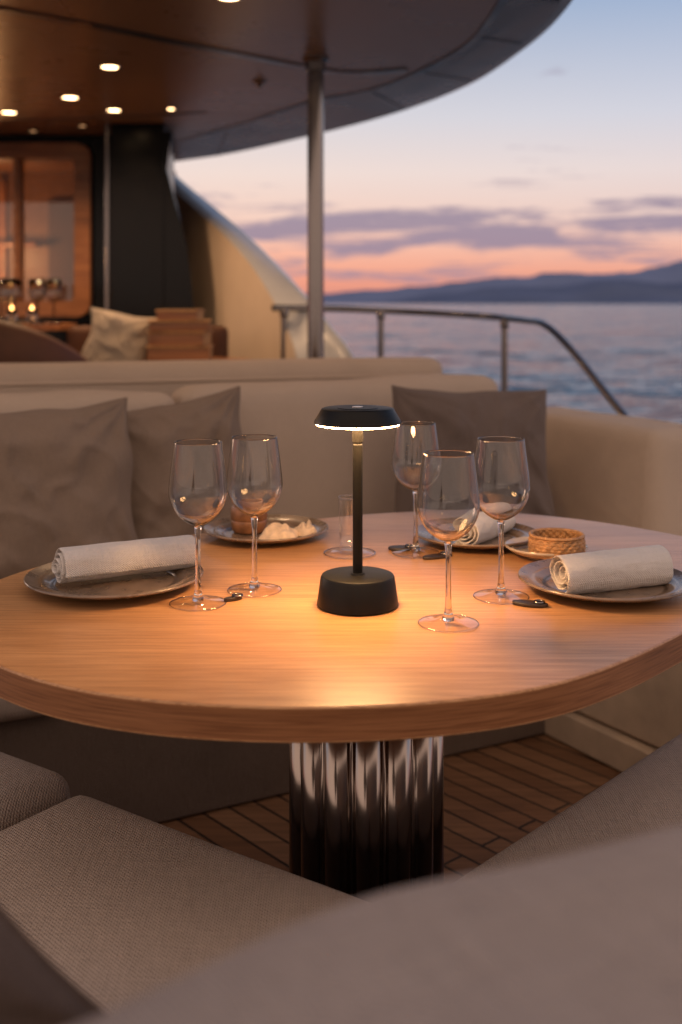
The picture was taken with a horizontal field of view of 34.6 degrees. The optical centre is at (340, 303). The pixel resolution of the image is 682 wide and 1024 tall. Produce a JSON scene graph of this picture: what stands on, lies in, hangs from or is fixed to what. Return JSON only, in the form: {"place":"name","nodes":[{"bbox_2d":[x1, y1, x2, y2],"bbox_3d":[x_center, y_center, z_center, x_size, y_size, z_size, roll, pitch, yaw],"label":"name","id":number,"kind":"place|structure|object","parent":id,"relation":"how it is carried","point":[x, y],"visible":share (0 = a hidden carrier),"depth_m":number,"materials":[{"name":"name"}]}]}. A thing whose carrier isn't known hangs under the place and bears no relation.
{"place":"outdoors","nodes":[
{"label":"outdoors","id":0,"kind":"place"},
{"bbox_2d":[0,279,2,301],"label":"wine glass","id":1,"kind":"object","parent":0,"point":[1,298],"visible":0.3,"depth_m":5.75,"materials":[{"name":"clear glass"}]},
{"bbox_2d":[0,300,4,319],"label":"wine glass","id":2,"kind":"object","parent":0,"point":[2,301],"visible":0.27,"depth_m":6.05,"materials":[{"name":"clear glass"}]},
{"bbox_2d":[174,0,681,293],"label":"sky","id":3,"kind":"structure","parent":0,"point":[566,156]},
{"bbox_2d":[305,261,681,303],"bbox_3d":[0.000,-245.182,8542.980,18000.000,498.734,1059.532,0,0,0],"label":"mountains","id":4,"kind":"structure","parent":0,"point":[670,273],"depth_m":8632.41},
{"bbox_2d":[324,304,681,422],"bbox_3d":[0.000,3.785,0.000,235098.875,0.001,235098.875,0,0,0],"label":"sea","id":5,"kind":"structure","parent":0,"point":[631,354],"depth_m":95.82,"materials":[{"name":"liquid"}]},
{"bbox_2d":[385,279,681,303],"bbox_3d":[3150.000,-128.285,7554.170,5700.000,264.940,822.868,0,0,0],"label":"mountains","id":6,"kind":"structure","parent":0,"point":[623,291],"depth_m":7458.14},
{"bbox_3d":[-1.440,2.761,3.450,5.920,2.848,9.700,0,0,0],"label":"hull","id":7,"kind":"object","parent":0,"visible":0},
{"bbox_2d":[159,734,621,887],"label":"deck","id":8,"kind":"structure","parent":7,"relation":"on","point":[498,798],"depth_m":2.58,"materials":[{"name":"brown wood"}]},
{"bbox_2d":[174,174,354,358],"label":"superstructure wing","id":9,"kind":"structure","parent":8,"relation":"on","point":[242,282],"depth_m":6.34,"materials":[{"name":"beige paint"}]},
{"bbox_2d":[302,55,328,357],"bbox_3d":[-0.110,0.060,4.750,0.140,2.249,0.140,0,0,0],"label":"support pole","id":10,"kind":"object","parent":8,"relation":"on","point":[315,67],"visible":0.59,"depth_m":4.72,"materials":[{"name":"silver metal"}]},
{"bbox_2d":[0,511,681,915],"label":"dining table","id":11,"kind":"object","parent":8,"relation":"on","point":[362,715],"visible":0.63,"depth_m":1.45,"materials":[{"name":"brown wood"}]},
{"bbox_2d":[23,562,203,599],"bbox_3d":[-0.347,0.424,1.679,0.270,0.021,0.270,0,0,0],"label":"dinner plate","id":12,"kind":"object","parent":11,"relation":"on","point":[41,579],"visible":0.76,"depth_m":1.65,"materials":[{"name":"ceramic"}]},
{"bbox_2d":[51,535,200,582],"bbox_3d":[-0.333,0.395,1.694,0.225,0.054,0.064,0,0,-29],"label":"rolled napkin","id":13,"kind":"object","parent":12,"relation":"on","point":[98,561],"visible":1,"depth_m":1.67,"materials":[{"name":"fabric"}]},
{"bbox_2d":[168,439,227,610],"bbox_3d":[-0.207,0.317,1.582,0.086,0.234,0.086,0,0,0],"label":"wine glass","id":14,"kind":"object","parent":11,"relation":"on","point":[197,490],"visible":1,"depth_m":1.55,"materials":[{"name":"clear glass"}]},
{"bbox_2d":[224,593,242,601],"bbox_3d":[-0.158,0.430,1.600,0.031,0.008,0.017,0,0,-34],"label":"knife","id":15,"kind":"object","parent":11,"relation":"on","point":[235,596],"visible":1,"depth_m":1.60,"materials":[{"name":"silver metal"}]},
{"bbox_2d":[227,434,282,596],"bbox_3d":[-0.131,0.318,1.655,0.086,0.232,0.086,0,0,0],"label":"wine glass","id":16,"kind":"object","parent":11,"relation":"on","point":[254,479],"visible":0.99,"depth_m":1.62,"materials":[{"name":"clear glass"}]},
{"bbox_2d":[203,514,328,544],"bbox_3d":[-0.139,0.424,2.030,0.232,0.021,0.232,0,0,0],"label":"dinner plate","id":17,"kind":"object","parent":11,"relation":"on","point":[221,529],"visible":0.63,"depth_m":2.04,"materials":[{"name":"ceramic"}]},
{"bbox_2d":[231,505,266,533],"bbox_3d":[-0.172,0.403,2.045,0.069,0.046,0.069,0,0,0],"label":"wooden pot","id":18,"kind":"object","parent":17,"relation":"on","point":[241,523],"visible":0.62,"depth_m":2.02,"materials":[{"name":"brown wood"}]},
{"bbox_2d":[258,522,297,539],"bbox_3d":[-0.112,0.412,1.986,0.081,0.026,0.054,0,0,-17],"label":"bread piece","id":19,"kind":"object","parent":17,"relation":"on","point":[274,530],"visible":0.96,"depth_m":1.97,"materials":[{"name":"beige food"}]},
{"bbox_2d":[294,520,316,535],"bbox_3d":[-0.064,0.412,2.017,0.048,0.025,0.054,0,0,33],"label":"bread piece","id":20,"kind":"object","parent":17,"relation":"on","point":[304,528],"visible":0.94,"depth_m":2.00,"materials":[{"name":"beige food"}]},
{"bbox_2d":[324,495,375,558],"bbox_3d":[0.015,0.385,1.900,0.091,0.098,0.091,0,0,0],"label":"glass tumbler","id":21,"kind":"object","parent":11,"relation":"on","point":[346,546],"visible":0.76,"depth_m":1.90,"materials":[{"name":"clear glass"}]},
{"bbox_2d":[314,405,400,615],"bbox_3d":[0.024,0.292,1.575,0.126,0.286,0.126,0,0,0],"label":"table lamp","id":22,"kind":"object","parent":11,"relation":"on","point":[357,588],"visible":1,"depth_m":1.54,"materials":[{"name":"black metal"}]},
{"bbox_2d":[388,544,411,550],"bbox_3d":[0.108,0.430,1.930,0.050,0.008,0.030,0,0,-6],"label":"knife","id":23,"kind":"object","parent":11,"relation":"on","point":[405,547],"visible":0.76,"depth_m":1.92,"materials":[{"name":"silver metal"}]},
{"bbox_2d":[391,421,439,557],"bbox_3d":[0.130,0.321,1.902,0.086,0.226,0.086,0,0,0],"label":"wine glass","id":24,"kind":"object","parent":11,"relation":"on","point":[413,441],"visible":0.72,"depth_m":1.87,"materials":[{"name":"clear glass"}]},
{"bbox_2d":[423,551,451,559],"bbox_3d":[0.165,0.430,1.868,0.059,0.008,0.022,0,0,-29],"label":"knife","id":25,"kind":"object","parent":11,"relation":"on","point":[441,555],"visible":0.77,"depth_m":1.86,"materials":[{"name":"silver metal"}]},
{"bbox_2d":[417,450,479,631],"bbox_3d":[0.146,0.319,1.483,0.086,0.231,0.086,0,0,0],"label":"wine glass","id":26,"kind":"object","parent":11,"relation":"on","point":[448,503],"visible":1,"depth_m":1.45,"materials":[{"name":"clear glass"}]},
{"bbox_2d":[418,523,533,549],"bbox_3d":[0.245,0.424,1.985,0.226,0.021,0.226,0,0,0],"label":"dinner plate","id":27,"kind":"object","parent":11,"relation":"on","point":[517,530],"visible":0.44,"depth_m":1.96,"materials":[{"name":"ceramic"}]},
{"bbox_2d":[455,511,515,544],"bbox_3d":[0.260,0.404,1.979,0.051,0.053,0.166,0,0,33],"label":"rolled napkin","id":28,"kind":"object","parent":27,"relation":"on","point":[484,528],"visible":0.63,"depth_m":1.94,"materials":[{"name":"fabric"}]},
{"bbox_2d":[473,436,529,603],"bbox_3d":[0.237,0.317,1.618,0.086,0.234,0.086,0,0,0],"label":"wine glass","id":29,"kind":"object","parent":11,"relation":"on","point":[502,470],"visible":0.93,"depth_m":1.59,"materials":[{"name":"clear glass"}]},
{"bbox_2d":[512,599,547,607],"bbox_3d":[0.272,0.430,1.573,0.052,0.008,0.024,0,0,20],"label":"knife","id":30,"kind":"object","parent":11,"relation":"on","point":[538,603],"visible":1,"depth_m":1.56,"materials":[{"name":"silver metal"}]},
{"bbox_2d":[505,536,587,560],"bbox_3d":[0.352,0.424,1.875,0.140,0.021,0.140,0,0,0],"label":"side plate","id":31,"kind":"object","parent":11,"relation":"on","point":[522,550],"visible":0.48,"depth_m":1.85,"materials":[{"name":"beige ceramic"}]},
{"bbox_2d":[528,528,585,558],"bbox_3d":[0.365,0.407,1.850,0.096,0.037,0.096,0,0,0],"label":"woven bowl","id":32,"kind":"object","parent":31,"relation":"on","point":[558,541],"visible":0.92,"depth_m":1.82,"materials":[{"name":"wicker"}]},
{"bbox_2d":[518,558,681,602],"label":"dinner plate","id":33,"kind":"object","parent":11,"relation":"on","point":[536,575],"visible":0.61,"depth_m":1.62,"materials":[{"name":"ceramic"}]},
{"bbox_2d":[549,545,672,593],"bbox_3d":[0.408,0.399,1.638,0.197,0.059,0.061,0,0,-22],"label":"rolled napkin","id":34,"kind":"object","parent":33,"relation":"on","point":[610,570],"visible":0.98,"depth_m":1.62,"materials":[{"name":"fabric"}]},
{"bbox_2d":[0,733,681,1023],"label":"corner sofa","id":35,"kind":"object","parent":8,"relation":"on","point":[572,914],"visible":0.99,"depth_m":0.51,"materials":[{"name":"fabric"}]},
{"bbox_2d":[0,905,66,999],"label":"throw pillow","id":36,"kind":"object","parent":35,"relation":"on","point":[26,963],"visible":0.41,"depth_m":0.63,"materials":[{"name":"fabric"}]},
{"bbox_2d":[0,357,681,822],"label":"sofa","id":37,"kind":"object","parent":8,"relation":"on","point":[612,467],"visible":0.22,"depth_m":3.27,"materials":[{"name":"beige fabric"}]},
{"bbox_2d":[0,397,137,578],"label":"throw pillow","id":38,"kind":"object","parent":37,"relation":"on","point":[65,477],"visible":0.75,"depth_m":2.66,"materials":[{"name":"beige fabric"}]},
{"bbox_2d":[127,386,241,538],"bbox_3d":[-0.450,0.483,2.984,0.451,0.460,0.234,-7,-9,-23],"label":"throw pillow","id":39,"kind":"object","parent":37,"relation":"on","point":[155,433],"visible":0.27,"depth_m":2.89,"materials":[{"name":"beige fabric"}]},
{"bbox_2d":[391,385,555,516],"bbox_3d":[0.402,0.468,3.253,0.513,0.445,0.227,2,-12,-13],"label":"throw pillow","id":40,"kind":"object","parent":37,"relation":"on","point":[464,421],"visible":0.49,"depth_m":3.21,"materials":[{"name":"grey fabric"}]},
{"bbox_2d":[271,305,628,415],"bbox_3d":[0.685,0.596,5.311,2.155,1.178,0.809,0,0,43],"label":"railing","id":41,"kind":"object","parent":8,"relation":"on","point":[584,365],"visible":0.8,"depth_m":5.72,"materials":[{"name":"silver metal"}]},
{"bbox_3d":[-2.475,1.009,5.725,3.850,0.348,2.550,0,0,0],"label":"raised deck","id":42,"kind":"object","parent":8,"relation":"on","visible":0},
{"bbox_2d":[0,320,87,363],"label":"leather lounge chair","id":43,"kind":"object","parent":42,"relation":"on","point":[20,343],"visible":0.15,"depth_m":4.72,"materials":[{"name":"brown leather"}]},
{"bbox_2d":[21,323,76,330],"bbox_3d":[-1.950,0.473,5.950,1.000,0.720,1.000,0,0,0],"label":"bar table","id":44,"kind":"object","parent":42,"relation":"on","point":[50,327],"visible":0.36,"depth_m":5.73,"materials":[{"name":"brown wood"}]},
{"bbox_2d":[1,278,18,309],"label":"wine glass","id":45,"kind":"object","parent":44,"relation":"on","point":[9,290],"visible":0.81,"depth_m":5.65,"materials":[{"name":"clear glass"}]},
{"bbox_2d":[6,305,16,321],"bbox_3d":[-1.680,0.059,5.580,0.052,0.106,0.052,0,0,0],"label":"tealight candle","id":46,"kind":"object","parent":44,"relation":"on","point":[11,315],"visible":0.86,"depth_m":5.56,"materials":[{"name":"clear glass"}]},
{"bbox_2d":[12,280,22,308],"bbox_3d":[-1.780,-0.009,5.950,0.092,0.241,0.092,0,0,0],"label":"wine glass","id":47,"kind":"object","parent":44,"relation":"on","point":[20,291],"visible":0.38,"depth_m":5.94,"materials":[{"name":"clear glass"}]},
{"bbox_2d":[12,321,28,324],"bbox_3d":[-1.700,0.102,5.600,0.200,0.021,0.200,0,0,0],"label":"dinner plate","id":48,"kind":"object","parent":44,"relation":"on","point":[19,322],"visible":0.39,"depth_m":5.55,"materials":[{"name":"ceramic"}]},
{"bbox_2d":[27,306,36,324],"bbox_3d":[-1.600,0.059,5.660,0.052,0.106,0.052,0,0,0],"label":"tealight candle","id":49,"kind":"object","parent":44,"relation":"on","point":[32,316],"visible":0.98,"depth_m":5.64,"materials":[{"name":"clear glass"}]},
{"bbox_2d":[28,279,45,323],"bbox_3d":[-1.620,-0.009,5.820,0.092,0.241,0.092,0,0,0],"label":"wine glass","id":50,"kind":"object","parent":44,"relation":"on","point":[36,291],"visible":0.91,"depth_m":5.79,"materials":[{"name":"clear glass"}]},
{"bbox_2d":[45,279,62,323],"bbox_3d":[-1.550,-0.009,5.900,0.092,0.241,0.092,0,0,0],"label":"wine glass","id":51,"kind":"object","parent":44,"relation":"on","point":[53,290],"visible":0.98,"depth_m":5.87,"materials":[{"name":"clear glass"}]},
{"bbox_2d":[0,124,193,344],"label":"saloon bulkhead","id":52,"kind":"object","parent":42,"relation":"on","point":[93,221],"visible":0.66,"depth_m":6.84,"materials":[{"name":"brown wood"}]},
{"bbox_2d":[0,143,91,316],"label":"window frame","id":53,"kind":"structure","parent":52,"relation":"in","point":[80,305],"depth_m":6.84,"materials":[{"name":"brown wood"}]},
{"bbox_2d":[48,200,73,300],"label":"wall panel","id":54,"kind":"structure","parent":52,"relation":"in","point":[60,212],"depth_m":9.15,"materials":[{"name":"brown leather"}]},
{"bbox_2d":[0,0,571,161],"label":"roof canopy","id":55,"kind":"object","parent":52,"relation":"on","point":[200,65],"visible":0.83,"depth_m":4.78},
{"bbox_2d":[0,111,17,113],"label":"recessed downlight","id":56,"kind":"object","parent":55,"relation":"attached to","point":[8,112],"visible":1,"depth_m":6.09,"materials":[{"name":"silver metal"}]},
{"bbox_2d":[60,95,79,99],"bbox_3d":[-1.400,-1.063,5.650,0.104,0.004,0.104,0,0,0],"label":"recessed downlight","id":57,"kind":"object","parent":55,"relation":"attached to","point":[67,97],"visible":1,"depth_m":5.65,"materials":[{"name":"silver metal"}]},
{"bbox_2d":[99,64,120,69],"bbox_3d":[-1.040,-1.063,4.920,0.100,0.004,0.100,0,0,0],"label":"recessed downlight","id":58,"kind":"object","parent":55,"relation":"attached to","point":[110,67],"visible":1,"depth_m":4.92,"materials":[{"name":"silver metal"}]},
{"bbox_2d":[105,109,122,111],"bbox_3d":[-1.250,-1.063,6.020,0.096,0.004,0.096,0,0,0],"label":"recessed downlight","id":59,"kind":"object","parent":55,"relation":"attached to","point":[114,110],"visible":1,"depth_m":6.03,"materials":[{"name":"silver metal"}]},
{"bbox_2d":[219,0,239,1],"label":"recessed downlight","id":60,"kind":"object","parent":55,"relation":"attached to","point":[229,0],"visible":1,"depth_m":3.83,"materials":[{"name":"silver metal"}]},
{"bbox_2d":[252,80,266,87],"bbox_3d":[-0.390,-1.050,5.240,0.074,0.029,0.074,0,0,0],"label":"ceiling sprinkler","id":61,"kind":"object","parent":55,"relation":"attached to","point":[259,83],"visible":1,"depth_m":5.23,"materials":[{"name":"silver metal"}]},
{"bbox_2d":[67,325,227,356],"bbox_3d":[-1.030,0.473,5.601,0.896,0.720,0.617,0,0,-5],"label":"bench","id":62,"kind":"object","parent":42,"relation":"on","point":[77,337],"visible":0.11,"depth_m":5.83,"materials":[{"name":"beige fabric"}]},
{"bbox_2d":[81,307,156,361],"bbox_3d":[-1.102,0.211,5.398,0.350,0.356,0.168,11,-16,-6],"label":"throw pillow","id":63,"kind":"object","parent":62,"relation":"on","point":[115,336],"visible":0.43,"depth_m":5.35,"materials":[{"name":"beige fabric"}]},
{"bbox_2d":[144,357,246,360],"bbox_3d":[-0.720,0.557,5.450,0.550,0.552,0.550,0,0,0],"label":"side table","id":64,"kind":"object","parent":42,"relation":"on","point":[222,358],"visible":0.04,"depth_m":5.57,"materials":[{"name":"brown wood"}]},
{"bbox_2d":[146,310,212,360],"bbox_3d":[-0.790,0.155,5.380,0.320,0.249,0.225,0,0,0],"label":"wooden box stack","id":65,"kind":"object","parent":64,"relation":"on","point":[179,334],"visible":0.98,"depth_m":5.29,"materials":[{"name":"brown wood"}]}
]}

